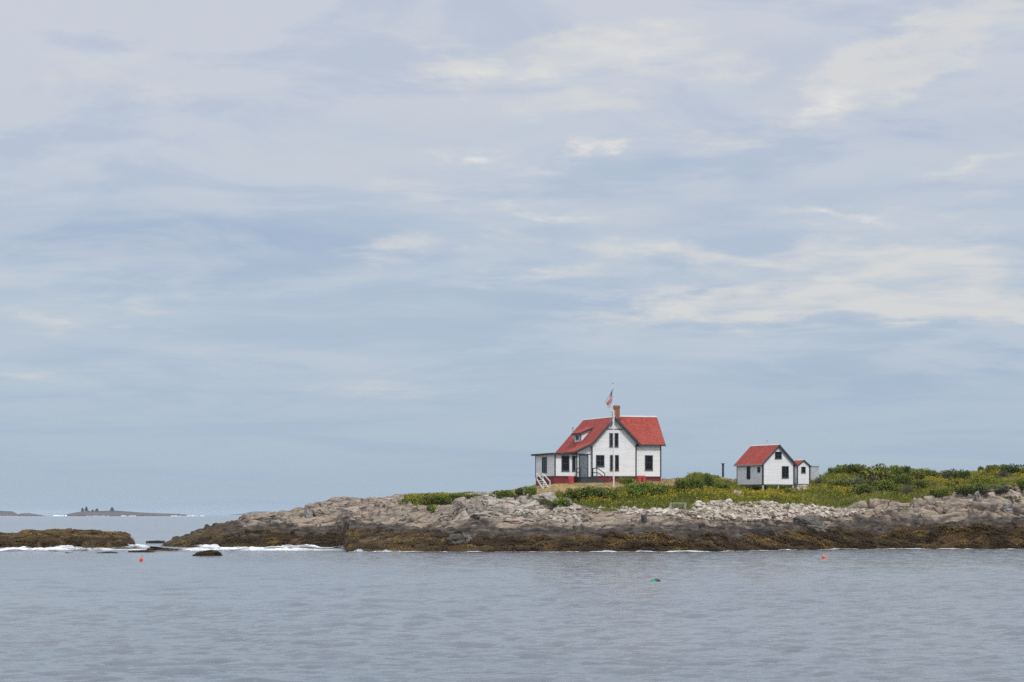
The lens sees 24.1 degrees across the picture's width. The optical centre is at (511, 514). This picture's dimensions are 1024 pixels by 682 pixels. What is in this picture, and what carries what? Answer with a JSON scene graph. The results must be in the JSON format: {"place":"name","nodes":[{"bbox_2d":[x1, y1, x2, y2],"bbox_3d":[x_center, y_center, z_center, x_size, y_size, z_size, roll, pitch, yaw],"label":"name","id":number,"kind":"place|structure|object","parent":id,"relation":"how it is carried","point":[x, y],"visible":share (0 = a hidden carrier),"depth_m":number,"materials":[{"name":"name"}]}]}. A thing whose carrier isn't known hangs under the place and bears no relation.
{"place":"outdoors","nodes":[
{"label":"outdoors","id":0,"kind":"place"},
{"bbox_2d":[0,511,42,515],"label":"distant island","id":1,"kind":"structure","parent":0,"point":[7,513],"depth_m":5168.29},
{"bbox_2d":[64,511,190,515],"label":"distant island","id":2,"kind":"structure","parent":0,"point":[105,513],"depth_m":5151.75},
{"bbox_2d":[233,511,267,514],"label":"distant coast","id":3,"kind":"structure","parent":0,"point":[255,512],"depth_m":12458.03},
{"bbox_2d":[0,515,1023,681],"bbox_3d":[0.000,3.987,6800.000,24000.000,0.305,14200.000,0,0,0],"label":"sea","id":4,"kind":"structure","parent":0,"point":[343,615],"depth_m":95.22,"materials":[{"name":"liquid"}]},
{"bbox_2d":[0,530,136,547],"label":"tidal ledge","id":5,"kind":"object","parent":4,"relation":"in","point":[89,543],"visible":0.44,"depth_m":282.41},
{"bbox_2d":[128,550,154,551],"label":"boulder","id":6,"kind":"object","parent":4,"relation":"in","point":[141,551],"visible":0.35,"depth_m":252.13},
{"bbox_2d":[146,540,164,542],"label":"boulder","id":7,"kind":"object","parent":4,"relation":"in","point":[157,541],"visible":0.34,"depth_m":330.03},
{"bbox_2d":[146,546,190,550],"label":"boulder","id":8,"kind":"object","parent":4,"relation":"in","point":[161,549],"visible":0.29,"depth_m":261.28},
{"bbox_2d":[192,550,222,555],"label":"boulder","id":9,"kind":"object","parent":4,"relation":"in","point":[210,553],"visible":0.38,"depth_m":230.17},
{"bbox_2d":[0,544,968,551],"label":"foam","id":10,"kind":"object","parent":4,"relation":"on","point":[70,547],"visible":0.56,"depth_m":264.79,"materials":[{"name":"white"}]},
{"bbox_2d":[0,0,1023,514],"label":"sky","id":11,"kind":"structure","parent":0,"point":[256,255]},
{"bbox_2d":[161,478,1023,551],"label":"ground","id":12,"kind":"structure","parent":0,"point":[925,512],"depth_m":275.26,"materials":[{"name":"stone"}]},
{"bbox_2d":[256,515,277,522],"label":"boulder","id":13,"kind":"object","parent":12,"relation":"on","point":[268,519],"visible":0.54,"depth_m":299.27,"materials":[{"name":"grey stone"}]},
{"bbox_2d":[303,507,312,517],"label":"boulder","id":14,"kind":"object","parent":12,"relation":"on","point":[307,513],"visible":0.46,"depth_m":300.73,"materials":[{"name":"grey stone"}]},
{"bbox_2d":[313,506,329,516],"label":"boulder","id":15,"kind":"object","parent":12,"relation":"on","point":[323,511],"visible":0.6,"depth_m":300.97,"materials":[{"name":"beige stone"}]},
{"bbox_2d":[328,500,347,511],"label":"boulder","id":16,"kind":"object","parent":12,"relation":"on","point":[336,507],"visible":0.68,"depth_m":301.93,"materials":[{"name":"beige stone"}]},
{"bbox_2d":[339,506,362,523],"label":"boulder","id":17,"kind":"object","parent":12,"relation":"on","point":[348,514],"visible":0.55,"depth_m":284.65,"materials":[{"name":"beige stone"}]},
{"bbox_2d":[380,498,391,502],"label":"boulder","id":18,"kind":"object","parent":12,"relation":"on","point":[385,500],"visible":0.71,"depth_m":291.58,"materials":[{"name":"stone"}]},
{"bbox_2d":[398,498,418,504],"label":"shrub","id":19,"kind":"object","parent":12,"relation":"on","point":[409,499],"visible":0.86,"depth_m":284.64,"materials":[{"name":"green plant"}]},
{"bbox_2d":[419,493,436,504],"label":"shrub","id":20,"kind":"object","parent":12,"relation":"on","point":[426,500],"visible":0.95,"depth_m":278.24,"materials":[{"name":"green plant"}]},
{"bbox_2d":[426,504,436,510],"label":"shrub","id":21,"kind":"object","parent":12,"relation":"on","point":[432,507],"visible":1,"depth_m":272.08,"materials":[{"name":"green plant"}]},
{"bbox_2d":[433,494,452,504],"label":"shrub","id":22,"kind":"object","parent":12,"relation":"on","point":[441,499],"visible":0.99,"depth_m":277.72,"materials":[{"name":"green plant"}]},
{"bbox_2d":[440,509,454,520],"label":"boulder","id":23,"kind":"object","parent":12,"relation":"on","point":[449,515],"visible":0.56,"depth_m":266.74,"materials":[{"name":"beige stone"}]},
{"bbox_2d":[449,494,467,500],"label":"shrub","id":24,"kind":"object","parent":12,"relation":"on","point":[454,496],"visible":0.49,"depth_m":280.00,"materials":[{"name":"green plant"}]},
{"bbox_2d":[444,529,472,544],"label":"boulder","id":25,"kind":"object","parent":12,"relation":"on","point":[459,536],"visible":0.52,"depth_m":255.51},
{"bbox_2d":[452,497,467,512],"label":"boulder","id":26,"kind":"object","parent":12,"relation":"on","point":[460,504],"visible":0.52,"depth_m":269.55,"materials":[{"name":"beige stone"}]},
{"bbox_2d":[467,496,481,514],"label":"boulder","id":27,"kind":"object","parent":12,"relation":"on","point":[474,503],"visible":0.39,"depth_m":267.36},
{"bbox_2d":[470,509,499,518],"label":"boulder","id":28,"kind":"object","parent":12,"relation":"on","point":[477,513],"visible":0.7,"depth_m":264.55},
{"bbox_2d":[486,496,497,510],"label":"boulder","id":29,"kind":"object","parent":12,"relation":"on","point":[492,502],"visible":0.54,"depth_m":268.30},
{"bbox_2d":[489,490,515,498],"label":"shrub","id":30,"kind":"object","parent":12,"relation":"on","point":[503,493],"visible":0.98,"depth_m":276.52,"materials":[{"name":"green plant"}]},
{"bbox_2d":[506,504,514,512],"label":"boulder","id":31,"kind":"object","parent":12,"relation":"on","point":[510,507],"visible":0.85,"depth_m":268.69,"materials":[{"name":"stone"}]},
{"bbox_2d":[0,521,1023,551],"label":"rockweed","id":32,"kind":"object","parent":12,"relation":"on","point":[657,543],"visible":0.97,"depth_m":270.32,"materials":[{"name":"plant"}]},
{"bbox_2d":[515,487,522,495],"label":"shrub","id":33,"kind":"object","parent":12,"relation":"on","point":[518,491],"visible":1,"depth_m":276.34,"materials":[{"name":"green plant"}]},
{"bbox_2d":[503,517,534,523],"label":"boulder","id":34,"kind":"object","parent":12,"relation":"on","point":[513,520],"visible":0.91,"depth_m":263.44,"materials":[{"name":"stone"}]},
{"bbox_2d":[518,496,525,503],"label":"boulder","id":35,"kind":"object","parent":12,"relation":"on","point":[522,500],"visible":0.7,"depth_m":273.40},
{"bbox_2d":[518,500,539,510],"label":"boulder","id":36,"kind":"object","parent":12,"relation":"on","point":[532,505],"visible":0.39,"depth_m":270.71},
{"bbox_2d":[523,485,536,495],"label":"shrub","id":37,"kind":"object","parent":12,"relation":"on","point":[530,491],"visible":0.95,"depth_m":276.91,"materials":[{"name":"green plant"}]},
{"bbox_2d":[536,473,549,488],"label":"wooden steps","id":38,"kind":"structure","parent":12,"relation":"on","point":[542,480],"depth_m":280.00,"materials":[{"name":"white paint"}]},
{"bbox_2d":[537,499,550,505],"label":"shrub","id":39,"kind":"object","parent":12,"relation":"on","point":[543,502],"visible":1,"depth_m":272.55,"materials":[{"name":"green plant"}]},
{"bbox_2d":[532,491,558,506],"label":"boulder","id":40,"kind":"object","parent":12,"relation":"on","point":[547,496],"visible":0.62,"depth_m":272.93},
{"bbox_2d":[550,498,570,507],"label":"shrub","id":41,"kind":"object","parent":12,"relation":"on","point":[554,502],"visible":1,"depth_m":272.04,"materials":[{"name":"green plant"}]},
{"bbox_2d":[568,476,573,483],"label":"red drum","id":42,"kind":"object","parent":12,"relation":"on","point":[570,479],"visible":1,"depth_m":281.73,"materials":[{"name":"paint"}]},
{"bbox_2d":[565,487,584,498],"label":"shrub","id":43,"kind":"object","parent":12,"relation":"on","point":[576,492],"visible":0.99,"depth_m":274.32,"materials":[{"name":"green plant"}]},
{"bbox_2d":[580,486,608,498],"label":"shrub","id":44,"kind":"object","parent":12,"relation":"on","point":[591,492],"visible":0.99,"depth_m":274.36,"materials":[{"name":"green plant"}]},
{"bbox_2d":[531,405,665,485],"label":"house","id":45,"kind":"structure","parent":12,"relation":"on","point":[583,453],"depth_m":286.43,"materials":[{"name":"white paint"}]},
{"bbox_2d":[542,457,546,472],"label":"window","id":46,"kind":"structure","parent":45,"relation":"in","point":[544,459],"depth_m":286.90,"materials":[{"name":"grey glass"}]},
{"bbox_2d":[561,456,568,470],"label":"window","id":47,"kind":"structure","parent":45,"relation":"in","point":[564,459],"depth_m":284.11,"materials":[{"name":"black glass"}]},
{"bbox_2d":[572,456,575,470],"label":"window","id":48,"kind":"structure","parent":45,"relation":"in","point":[573,457],"depth_m":284.46,"materials":[{"name":"black glass"}]},
{"bbox_2d":[580,456,586,475],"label":"door","id":49,"kind":"structure","parent":45,"relation":"in","point":[583,459],"depth_m":284.81,"materials":[{"name":"grey paint"}]},
{"bbox_2d":[596,455,604,466],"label":"window","id":50,"kind":"structure","parent":45,"relation":"in","point":[599,458],"depth_m":285.30,"materials":[{"name":"black glass"}]},
{"bbox_2d":[609,433,612,446],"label":"window","id":51,"kind":"structure","parent":45,"relation":"in","point":[610,434],"depth_m":285.78,"materials":[{"name":"black glass"}]},
{"bbox_2d":[610,455,612,470],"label":"window","id":52,"kind":"structure","parent":45,"relation":"in","point":[611,456],"depth_m":285.78,"materials":[{"name":"black glass"}]},
{"bbox_2d":[614,433,618,446],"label":"window","id":53,"kind":"structure","parent":45,"relation":"in","point":[616,435],"depth_m":285.99,"materials":[{"name":"black glass"}]},
{"bbox_2d":[615,455,618,470],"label":"window","id":54,"kind":"structure","parent":45,"relation":"in","point":[616,456],"depth_m":285.99,"materials":[{"name":"black glass"}]},
{"bbox_2d":[645,455,652,469],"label":"window","id":55,"kind":"structure","parent":45,"relation":"in","point":[648,458],"depth_m":288.66,"materials":[{"name":"black glass"}]},
{"bbox_2d":[602,489,617,499],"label":"shrub","id":56,"kind":"object","parent":12,"relation":"on","point":[608,492],"visible":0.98,"depth_m":274.25,"materials":[{"name":"green plant"}]},
{"bbox_2d":[610,382,615,487],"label":"flagpole","id":57,"kind":"object","parent":12,"relation":"on","point":[612,412],"visible":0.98,"depth_m":278.93,"materials":[{"name":"metal"}]},
{"bbox_2d":[605,388,613,407],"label":"striped flag","id":58,"kind":"object","parent":57,"relation":"attached to","point":[608,401],"visible":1,"depth_m":279.31,"materials":[{"name":"fabric"}]},
{"bbox_2d":[617,476,635,483],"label":"shrub","id":59,"kind":"object","parent":12,"relation":"on","point":[622,480],"visible":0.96,"depth_m":280.79,"materials":[{"name":"green plant"}]},
{"bbox_2d":[629,483,650,496],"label":"shrub","id":60,"kind":"object","parent":12,"relation":"on","point":[643,487],"visible":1,"depth_m":275.39,"materials":[{"name":"green plant"}]},
{"bbox_2d":[648,484,668,495],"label":"shrub","id":61,"kind":"object","parent":12,"relation":"on","point":[660,489],"visible":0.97,"depth_m":275.43,"materials":[{"name":"green plant"}]},
{"bbox_2d":[673,477,689,490],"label":"shrub","id":62,"kind":"object","parent":12,"relation":"on","point":[682,484],"visible":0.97,"depth_m":280.17,"materials":[{"name":"green plant"}]},
{"bbox_2d":[688,477,704,488],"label":"shrub","id":63,"kind":"object","parent":12,"relation":"on","point":[694,483],"visible":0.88,"depth_m":282.72,"materials":[{"name":"green plant"}]},
{"bbox_2d":[513,501,883,521],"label":"cobbles","id":64,"kind":"object","parent":12,"relation":"on","point":[738,508],"visible":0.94,"depth_m":272.06,"materials":[{"name":"stone"}]},
{"bbox_2d":[703,472,714,486],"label":"shrub","id":65,"kind":"object","parent":12,"relation":"on","point":[708,478],"visible":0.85,"depth_m":290.24,"materials":[{"name":"green plant"}]},
{"bbox_2d":[402,468,1022,510],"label":"meadow grass","id":66,"kind":"structure","parent":12,"relation":"on","point":[653,501],"depth_m":289.37,"materials":[{"name":"plant"}]},
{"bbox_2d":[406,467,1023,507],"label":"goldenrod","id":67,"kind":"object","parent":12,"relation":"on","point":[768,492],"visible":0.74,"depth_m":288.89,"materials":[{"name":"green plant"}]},
{"bbox_2d":[714,482,730,488],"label":"shrub","id":68,"kind":"object","parent":12,"relation":"on","point":[724,486],"visible":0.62,"depth_m":290.73,"materials":[{"name":"green plant"}]},
{"bbox_2d":[749,527,775,536],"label":"boulder","id":69,"kind":"object","parent":12,"relation":"on","point":[764,531],"visible":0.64,"depth_m":265.23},
{"bbox_2d":[733,440,796,491],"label":"shed","id":70,"kind":"structure","parent":12,"relation":"on","point":[768,464],"depth_m":300.54,"materials":[{"name":"white"}]},
{"bbox_2d":[775,452,781,458],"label":"window","id":71,"kind":"structure","parent":70,"relation":"in","point":[778,455],"depth_m":300.01,"materials":[{"name":"black glass"}]},
{"bbox_2d":[511,470,1023,501],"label":"dry grass","id":72,"kind":"structure","parent":12,"relation":"on","point":[828,498],"depth_m":294.73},
{"bbox_2d":[778,488,793,492],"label":"shrub","id":73,"kind":"object","parent":12,"relation":"on","point":[790,490],"visible":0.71,"depth_m":296.35,"materials":[{"name":"green plant"}]},
{"bbox_2d":[793,459,811,488],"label":"outhouse","id":74,"kind":"structure","parent":12,"relation":"on","point":[802,471],"depth_m":303.38,"materials":[{"name":"white"}]},
{"bbox_2d":[793,515,827,532],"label":"boulder","id":75,"kind":"object","parent":12,"relation":"on","point":[812,522],"visible":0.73,"depth_m":271.10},
{"bbox_2d":[810,466,819,479],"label":"grey hut","id":76,"kind":"object","parent":12,"relation":"on","point":[814,472],"visible":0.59,"depth_m":316.04,"materials":[{"name":"wood"}]},
{"bbox_2d":[815,477,826,484],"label":"shrub","id":77,"kind":"object","parent":12,"relation":"on","point":[820,480],"visible":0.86,"depth_m":306.69,"materials":[{"name":"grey plant"}]},
{"bbox_2d":[827,480,848,487],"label":"shrub","id":78,"kind":"object","parent":12,"relation":"on","point":[840,483],"visible":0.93,"depth_m":300.61,"materials":[{"name":"green plant"}]},
{"bbox_2d":[834,465,846,472],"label":"shrub","id":79,"kind":"object","parent":12,"relation":"on","point":[838,469],"visible":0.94,"depth_m":320.45,"materials":[{"name":"green plant"}]},
{"bbox_2d":[843,463,861,473],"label":"shrub","id":80,"kind":"object","parent":12,"relation":"on","point":[850,467],"visible":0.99,"depth_m":319.41,"materials":[{"name":"green plant"}]},
{"bbox_2d":[842,477,864,488],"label":"shrub","id":81,"kind":"object","parent":12,"relation":"on","point":[856,481],"visible":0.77,"depth_m":300.22,"materials":[{"name":"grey plant"}]},
{"bbox_2d":[852,484,873,494],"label":"shrub","id":82,"kind":"object","parent":12,"relation":"on","point":[862,489],"visible":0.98,"depth_m":293.98,"materials":[{"name":"green plant"}]},
{"bbox_2d":[855,464,870,474],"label":"shrub","id":83,"kind":"object","parent":12,"relation":"on","point":[859,467],"visible":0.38,"depth_m":318.91,"materials":[{"name":"green plant"}]},
{"bbox_2d":[856,463,896,480],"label":"shrub","id":84,"kind":"object","parent":12,"relation":"on","point":[882,473],"visible":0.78,"depth_m":308.13,"materials":[{"name":"green plant"}]},
{"bbox_2d":[869,479,899,491],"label":"shrub","id":85,"kind":"object","parent":12,"relation":"on","point":[885,485],"visible":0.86,"depth_m":297.97,"materials":[{"name":"green plant"}]},
{"bbox_2d":[886,465,903,476],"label":"shrub","id":86,"kind":"object","parent":12,"relation":"on","point":[897,469],"visible":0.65,"depth_m":310.91,"materials":[{"name":"green plant"}]},
{"bbox_2d":[888,491,903,496],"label":"shrub","id":87,"kind":"object","parent":12,"relation":"on","point":[894,493],"visible":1,"depth_m":292.50,"materials":[{"name":"green plant"}]},
{"bbox_2d":[890,474,913,485],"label":"shrub","id":88,"kind":"object","parent":12,"relation":"on","point":[905,480],"visible":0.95,"depth_m":303.49,"materials":[{"name":"green plant"}]},
{"bbox_2d":[900,465,910,473],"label":"shrub","id":89,"kind":"object","parent":12,"relation":"on","point":[906,468],"visible":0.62,"depth_m":320.16,"materials":[{"name":"green plant"}]},
{"bbox_2d":[901,483,914,493],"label":"shrub","id":90,"kind":"object","parent":12,"relation":"on","point":[906,487],"visible":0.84,"depth_m":294.38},
{"bbox_2d":[905,468,925,478],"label":"shrub","id":91,"kind":"object","parent":12,"relation":"on","point":[915,475],"visible":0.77,"depth_m":309.91,"materials":[{"name":"green plant"}]},
{"bbox_2d":[914,479,928,488],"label":"shrub","id":92,"kind":"object","parent":12,"relation":"on","point":[918,483],"visible":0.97,"depth_m":298.80,"materials":[{"name":"green plant"}]},
{"bbox_2d":[916,469,938,477],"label":"shrub","id":93,"kind":"object","parent":12,"relation":"on","point":[931,474],"visible":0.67,"depth_m":311.66,"materials":[{"name":"green plant"}]},
{"bbox_2d":[929,488,948,496],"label":"shrub","id":94,"kind":"object","parent":12,"relation":"on","point":[941,492],"visible":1,"depth_m":289.69,"materials":[{"name":"green plant"}]},
{"bbox_2d":[939,468,956,479],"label":"shrub","id":95,"kind":"object","parent":12,"relation":"on","point":[945,474],"visible":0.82,"depth_m":311.37,"materials":[{"name":"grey plant"}]},
{"bbox_2d":[947,479,961,486],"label":"shrub","id":96,"kind":"object","parent":12,"relation":"on","point":[954,482],"visible":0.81,"depth_m":299.73,"materials":[{"name":"green plant"}]},
{"bbox_2d":[943,502,967,513],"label":"boulder","id":97,"kind":"object","parent":12,"relation":"on","point":[957,505],"visible":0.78,"depth_m":283.19,"materials":[{"name":"beige stone"}]},
{"bbox_2d":[955,469,970,479],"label":"shrub","id":98,"kind":"object","parent":12,"relation":"on","point":[964,474],"visible":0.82,"depth_m":309.78,"materials":[{"name":"green plant"}]},
{"bbox_2d":[954,485,978,495],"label":"shrub","id":99,"kind":"object","parent":12,"relation":"on","point":[967,489],"visible":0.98,"depth_m":287.81,"materials":[{"name":"green plant"}]},
{"bbox_2d":[962,499,972,504],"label":"boulder","id":100,"kind":"object","parent":12,"relation":"on","point":[967,501],"visible":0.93,"depth_m":284.01,"materials":[{"name":"stone"}]},
{"bbox_2d":[974,491,979,500],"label":"boulder","id":101,"kind":"object","parent":12,"relation":"on","point":[976,495],"visible":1,"depth_m":285.09,"materials":[{"name":"grey stone"}]},
{"bbox_2d":[971,477,991,483],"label":"shrub","id":102,"kind":"object","parent":12,"relation":"on","point":[976,480],"visible":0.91,"depth_m":301.23,"materials":[{"name":"green plant"}]},
{"bbox_2d":[975,484,996,494],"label":"shrub","id":103,"kind":"object","parent":12,"relation":"on","point":[986,489],"visible":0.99,"depth_m":286.97,"materials":[{"name":"green plant"}]},
{"bbox_2d":[985,464,1004,472],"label":"shrub","id":104,"kind":"object","parent":12,"relation":"on","point":[994,467],"visible":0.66,"depth_m":320.08,"materials":[{"name":"green plant"}]},
{"bbox_2d":[995,469,1012,477],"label":"shrub","id":105,"kind":"object","parent":12,"relation":"on","point":[1003,473],"visible":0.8,"depth_m":307.42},
{"bbox_2d":[995,483,1014,492],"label":"shrub","id":106,"kind":"object","parent":12,"relation":"on","point":[1004,486],"visible":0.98,"depth_m":288.11,"materials":[{"name":"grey plant"}]},
{"bbox_2d":[1002,500,1012,513],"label":"boulder","id":107,"kind":"object","parent":12,"relation":"on","point":[1007,508],"visible":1,"depth_m":281.06,"materials":[{"name":"grey stone"}]},
{"bbox_2d":[1000,463,1021,473],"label":"shrub","id":108,"kind":"object","parent":12,"relation":"on","point":[1013,467],"visible":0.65,"depth_m":312.54,"materials":[{"name":"green plant"}]},
{"bbox_2d":[1007,489,1021,502],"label":"boulder","id":109,"kind":"object","parent":12,"relation":"on","point":[1014,493],"visible":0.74,"depth_m":284.85,"materials":[{"name":"beige stone"}]},
{"bbox_2d":[1016,478,1023,488],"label":"shrub","id":110,"kind":"object","parent":12,"relation":"on","point":[1020,482],"visible":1,"depth_m":288.15,"materials":[{"name":"green plant"}]},
{"bbox_2d":[641,514,646,522],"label":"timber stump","id":111,"kind":"object","parent":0,"point":[644,518],"visible":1,"depth_m":261.71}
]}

